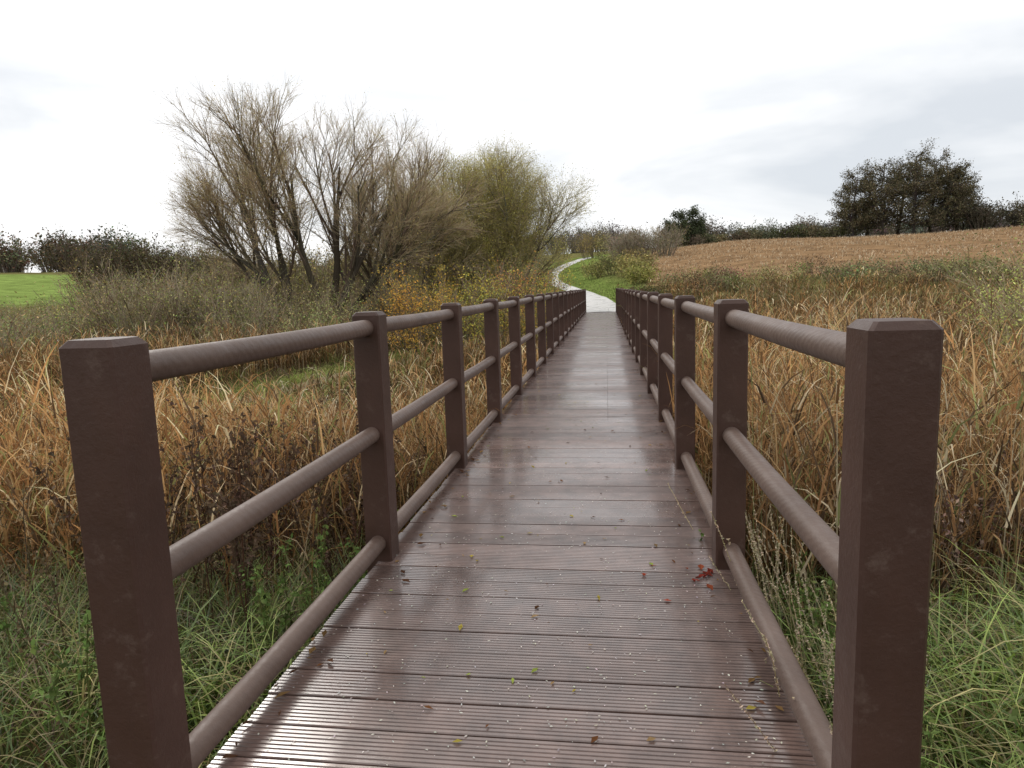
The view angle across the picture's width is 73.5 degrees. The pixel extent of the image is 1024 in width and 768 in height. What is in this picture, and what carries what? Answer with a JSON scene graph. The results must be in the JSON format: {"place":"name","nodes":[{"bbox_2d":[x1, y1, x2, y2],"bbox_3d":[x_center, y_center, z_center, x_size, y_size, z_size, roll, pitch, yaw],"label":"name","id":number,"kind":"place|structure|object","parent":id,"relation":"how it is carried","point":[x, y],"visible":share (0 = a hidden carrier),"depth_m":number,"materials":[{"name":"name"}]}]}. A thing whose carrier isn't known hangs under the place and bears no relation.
{"place":"outdoors","nodes":[
{"label":"outdoors","id":0,"kind":"place"},
{"bbox_2d":[0,226,1023,767],"bbox_3d":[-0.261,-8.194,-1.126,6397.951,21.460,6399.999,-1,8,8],"label":"ground","id":1,"kind":"structure","parent":0,"point":[20,284],"depth_m":75.86,"materials":[{"name":"plant"}]},
{"bbox_2d":[0,222,153,272],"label":"distant woodland","id":2,"kind":"object","parent":1,"relation":"on","point":[14,260],"visible":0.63,"depth_m":174.41,"materials":[{"name":"green plant"}]},
{"bbox_2d":[0,467,234,693],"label":"dead dock plant","id":3,"kind":"object","parent":1,"relation":"on","point":[46,571],"visible":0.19,"depth_m":3.76,"materials":[{"name":"brown plant"}]},
{"bbox_2d":[42,232,249,300],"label":"hedge","id":4,"kind":"object","parent":1,"relation":"on","point":[126,260],"visible":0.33,"depth_m":75.30,"materials":[{"name":"green plant"}]},
{"bbox_2d":[0,245,379,378],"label":"willow scrub","id":5,"kind":"object","parent":1,"relation":"on","point":[135,303],"visible":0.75,"depth_m":26.44,"materials":[{"name":"green plant"}]},
{"bbox_2d":[28,398,434,666],"bbox_3d":[-1.570,0.816,4.962,2.074,1.856,3.436,1,8,21],"label":"dead dock plant","id":6,"kind":"object","parent":1,"relation":"on","point":[240,496],"visible":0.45,"depth_m":4.06,"materials":[{"name":"brown plant"}]},
{"bbox_2d":[154,75,330,318],"bbox_3d":[-12.358,-7.262,31.863,8.512,11.885,12.929,-3,8,-10],"label":"willow tree","id":7,"kind":"object","parent":1,"relation":"on","point":[210,196],"visible":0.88,"depth_m":30.95,"materials":[{"name":"brown plant"}]},
{"bbox_2d":[20,340,479,433],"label":"meadow grass","id":8,"kind":"structure","parent":1,"relation":"on","point":[325,368],"depth_m":20.61,"materials":[{"name":"brown plant"}]},
{"bbox_2d":[157,226,468,309],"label":"hedge","id":9,"kind":"object","parent":1,"relation":"on","point":[322,269],"visible":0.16,"depth_m":59.66,"materials":[{"name":"green plant"}]},
{"bbox_2d":[59,289,585,767],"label":"handrail fence","id":10,"kind":"object","parent":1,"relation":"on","point":[135,565],"visible":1,"depth_m":1.69,"materials":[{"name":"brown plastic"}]},
{"bbox_2d":[210,72,506,322],"bbox_3d":[-7.424,-7.743,31.706,11.442,12.463,11.503,-7,9,-34],"label":"willow tree","id":11,"kind":"object","parent":1,"relation":"on","point":[408,201],"visible":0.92,"depth_m":31.27,"materials":[{"name":"brown plant"}]},
{"bbox_2d":[234,250,491,345],"bbox_3d":[-6.769,-5.089,38.851,16.597,4.987,19.363,-5,8,-20],"label":"willow scrub","id":12,"kind":"object","parent":1,"relation":"on","point":[299,290],"visible":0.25,"depth_m":31.56,"materials":[{"name":"green plant"}]},
{"bbox_2d":[318,171,492,336],"bbox_3d":[-5.921,-6.757,36.277,8.911,9.148,6.805,1,8,19],"label":"willow tree","id":13,"kind":"object","parent":1,"relation":"on","point":[368,256],"visible":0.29,"depth_m":36.22,"materials":[{"name":"brown plant"}]},
{"bbox_2d":[378,171,533,304],"bbox_3d":[-3.253,-8.060,40.850,9.874,9.937,12.087,-1,8,8],"label":"willow tree","id":14,"kind":"object","parent":1,"relation":"on","point":[431,267],"visible":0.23,"depth_m":39.46,"materials":[{"name":"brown plant"}]},
{"bbox_2d":[364,240,580,355],"bbox_3d":[-1.736,-3.763,28.771,9.013,4.764,12.299,-1,8,8],"label":"sallow shrub","id":15,"kind":"object","parent":1,"relation":"on","point":[503,294],"visible":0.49,"depth_m":26.03,"materials":[{"name":"green plant"}]},
{"bbox_2d":[413,133,540,320],"bbox_3d":[-3.071,-9.294,41.923,10.093,11.820,11.456,-1,8,8],"label":"willow tree","id":16,"kind":"object","parent":1,"relation":"on","point":[462,175],"visible":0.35,"depth_m":39.73,"materials":[{"name":"green plant"}]},
{"bbox_2d":[0,285,1023,651],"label":"reed bed","id":17,"kind":"object","parent":1,"relation":"on","point":[800,421],"visible":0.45,"depth_m":4.99,"materials":[{"name":"brown plant"}]},
{"bbox_2d":[0,523,1023,767],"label":"tall grass","id":18,"kind":"structure","parent":1,"relation":"on","point":[48,625],"depth_m":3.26,"materials":[{"name":"green plant"}]},
{"bbox_2d":[0,279,1023,443],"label":"reed bed","id":19,"kind":"object","parent":1,"relation":"on","point":[302,356],"visible":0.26,"depth_m":17.02,"materials":[{"name":"brown plant"}]},
{"bbox_2d":[0,509,1023,767],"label":"green weed","id":20,"kind":"object","parent":1,"relation":"on","point":[266,621],"visible":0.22,"depth_m":2.97,"materials":[{"name":"green plant"}]},
{"bbox_2d":[207,311,817,767],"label":"boardwalk footbridge","id":21,"kind":"object","parent":1,"relation":"on","point":[689,715],"visible":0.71,"depth_m":2.60,"materials":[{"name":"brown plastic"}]},
{"bbox_2d":[221,332,783,767],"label":"fallen leaves","id":22,"kind":"object","parent":21,"relation":"on","point":[594,738],"visible":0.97,"depth_m":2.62,"materials":[{"name":"brown plant"}]},
{"bbox_2d":[1,262,1023,375],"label":"reed bed","id":23,"kind":"object","parent":1,"relation":"on","point":[826,297],"visible":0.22,"depth_m":43.36,"materials":[{"name":"brown plant"}]},
{"bbox_2d":[1,305,1023,651],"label":"undergrowth","id":24,"kind":"object","parent":1,"relation":"on","point":[395,359],"visible":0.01,"depth_m":16.95,"materials":[{"name":"brown plant"}]},
{"bbox_2d":[448,130,598,321],"bbox_3d":[-0.136,-9.059,40.909,8.144,11.342,10.574,-5,8,-23],"label":"willow tree","id":25,"kind":"object","parent":1,"relation":"on","point":[524,210],"visible":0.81,"depth_m":39.31,"materials":[{"name":"green plant"}]},
{"bbox_2d":[472,225,663,293],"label":"path shrubs","id":26,"kind":"object","parent":1,"relation":"on","point":[632,266],"visible":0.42,"depth_m":96.61,"materials":[{"name":"green plant"}]},
{"bbox_2d":[471,264,715,328],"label":"verge grass","id":27,"kind":"structure","parent":1,"relation":"on","point":[601,292],"depth_m":86.70,"materials":[{"name":"plant"}]},
{"bbox_2d":[601,219,688,257],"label":"grey sallow thicket","id":28,"kind":"object","parent":1,"relation":"on","point":[640,240],"visible":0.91,"depth_m":124.35,"materials":[{"name":"green plant"}]},
{"bbox_2d":[616,273,714,304],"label":"bramble thicket","id":29,"kind":"object","parent":1,"relation":"on","point":[659,289],"visible":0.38,"depth_m":53.71,"materials":[{"name":"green plant"}]},
{"bbox_2d":[663,208,691,246],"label":"holly tree","id":30,"kind":"object","parent":1,"relation":"on","point":[680,215],"visible":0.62,"depth_m":166.41,"materials":[{"name":"green plant"}]},
{"bbox_2d":[677,205,707,245],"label":"holly tree","id":31,"kind":"object","parent":1,"relation":"on","point":[699,226],"visible":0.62,"depth_m":169.22,"materials":[{"name":"green plant"}]},
{"bbox_2d":[524,209,1014,254],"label":"distant woodland","id":32,"kind":"object","parent":1,"relation":"on","point":[612,231],"visible":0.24,"depth_m":320.30,"materials":[{"name":"green plant"}]},
{"bbox_2d":[616,288,943,767],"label":"handrail fence","id":33,"kind":"object","parent":1,"relation":"on","point":[874,558],"visible":0.98,"depth_m":1.35,"materials":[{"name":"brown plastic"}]},
{"bbox_2d":[668,484,927,751],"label":"seeding grass","id":34,"kind":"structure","parent":1,"relation":"on","point":[797,630],"depth_m":2.72,"materials":[{"name":"beige plant"}]},
{"bbox_2d":[647,225,1023,287],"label":"stubble field rows","id":35,"kind":"object","parent":1,"relation":"on","point":[857,248],"visible":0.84,"depth_m":103.21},
{"bbox_2d":[655,250,1023,293],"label":"scrub margin","id":36,"kind":"object","parent":1,"relation":"on","point":[918,268],"visible":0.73,"depth_m":57.20,"materials":[{"name":"green plant"}]},
{"bbox_2d":[659,188,1023,247],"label":"field hedge","id":37,"kind":"object","parent":1,"relation":"on","point":[988,215],"visible":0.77,"depth_m":154.95,"materials":[{"name":"green plant"}]},
{"bbox_2d":[825,169,878,236],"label":"alder tree","id":38,"kind":"object","parent":1,"relation":"on","point":[846,210],"visible":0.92,"depth_m":153.88,"materials":[{"name":"green plant"}]},
{"bbox_2d":[836,165,903,236],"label":"alder tree","id":39,"kind":"object","parent":1,"relation":"on","point":[858,184],"visible":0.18,"depth_m":156.98,"materials":[{"name":"green plant"}]},
{"bbox_2d":[848,156,912,235],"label":"alder tree","id":40,"kind":"object","parent":1,"relation":"on","point":[883,203],"visible":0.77,"depth_m":152.11,"materials":[{"name":"green plant"}]},
{"bbox_2d":[877,158,931,234],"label":"alder tree","id":41,"kind":"object","parent":1,"relation":"on","point":[906,214],"visible":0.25,"depth_m":155.80,"materials":[{"name":"green plant"}]},
{"bbox_2d":[790,424,1023,620],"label":"dead dock plant","id":42,"kind":"object","parent":1,"relation":"on","point":[957,551],"visible":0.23,"depth_m":4.38,"materials":[{"name":"brown plant"}]},
{"bbox_2d":[878,137,958,234],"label":"alder tree","id":43,"kind":"object","parent":1,"relation":"on","point":[916,210],"visible":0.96,"depth_m":148.19,"materials":[{"name":"green plant"}]},
{"bbox_2d":[904,145,956,232],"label":"alder tree","id":44,"kind":"object","parent":1,"relation":"on","point":[946,152],"visible":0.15,"depth_m":152.98,"materials":[{"name":"green plant"}]},
{"bbox_2d":[911,155,982,232],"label":"alder tree","id":45,"kind":"object","parent":1,"relation":"on","point":[960,186],"visible":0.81,"depth_m":145.80,"materials":[{"name":"green plant"}]},
{"bbox_2d":[926,160,983,230],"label":"alder tree","id":46,"kind":"object","parent":1,"relation":"on","point":[973,188],"visible":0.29,"depth_m":147.50,"materials":[{"name":"green plant"}]},
{"bbox_2d":[918,219,1023,389],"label":"sallow shrub","id":47,"kind":"object","parent":1,"relation":"on","point":[1009,298],"visible":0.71,"depth_m":12.62,"materials":[{"name":"green plant"}]},
{"bbox_2d":[0,0,1023,272],"label":"sky","id":48,"kind":"structure","parent":0,"point":[734,110],"materials":[{"name":"white"}]},
{"bbox_2d":[549,257,615,311],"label":"gravel path","id":49,"kind":"structure","parent":0,"point":[596,302],"depth_m":54.68,"materials":[{"name":"beige gravel"}]}
]}

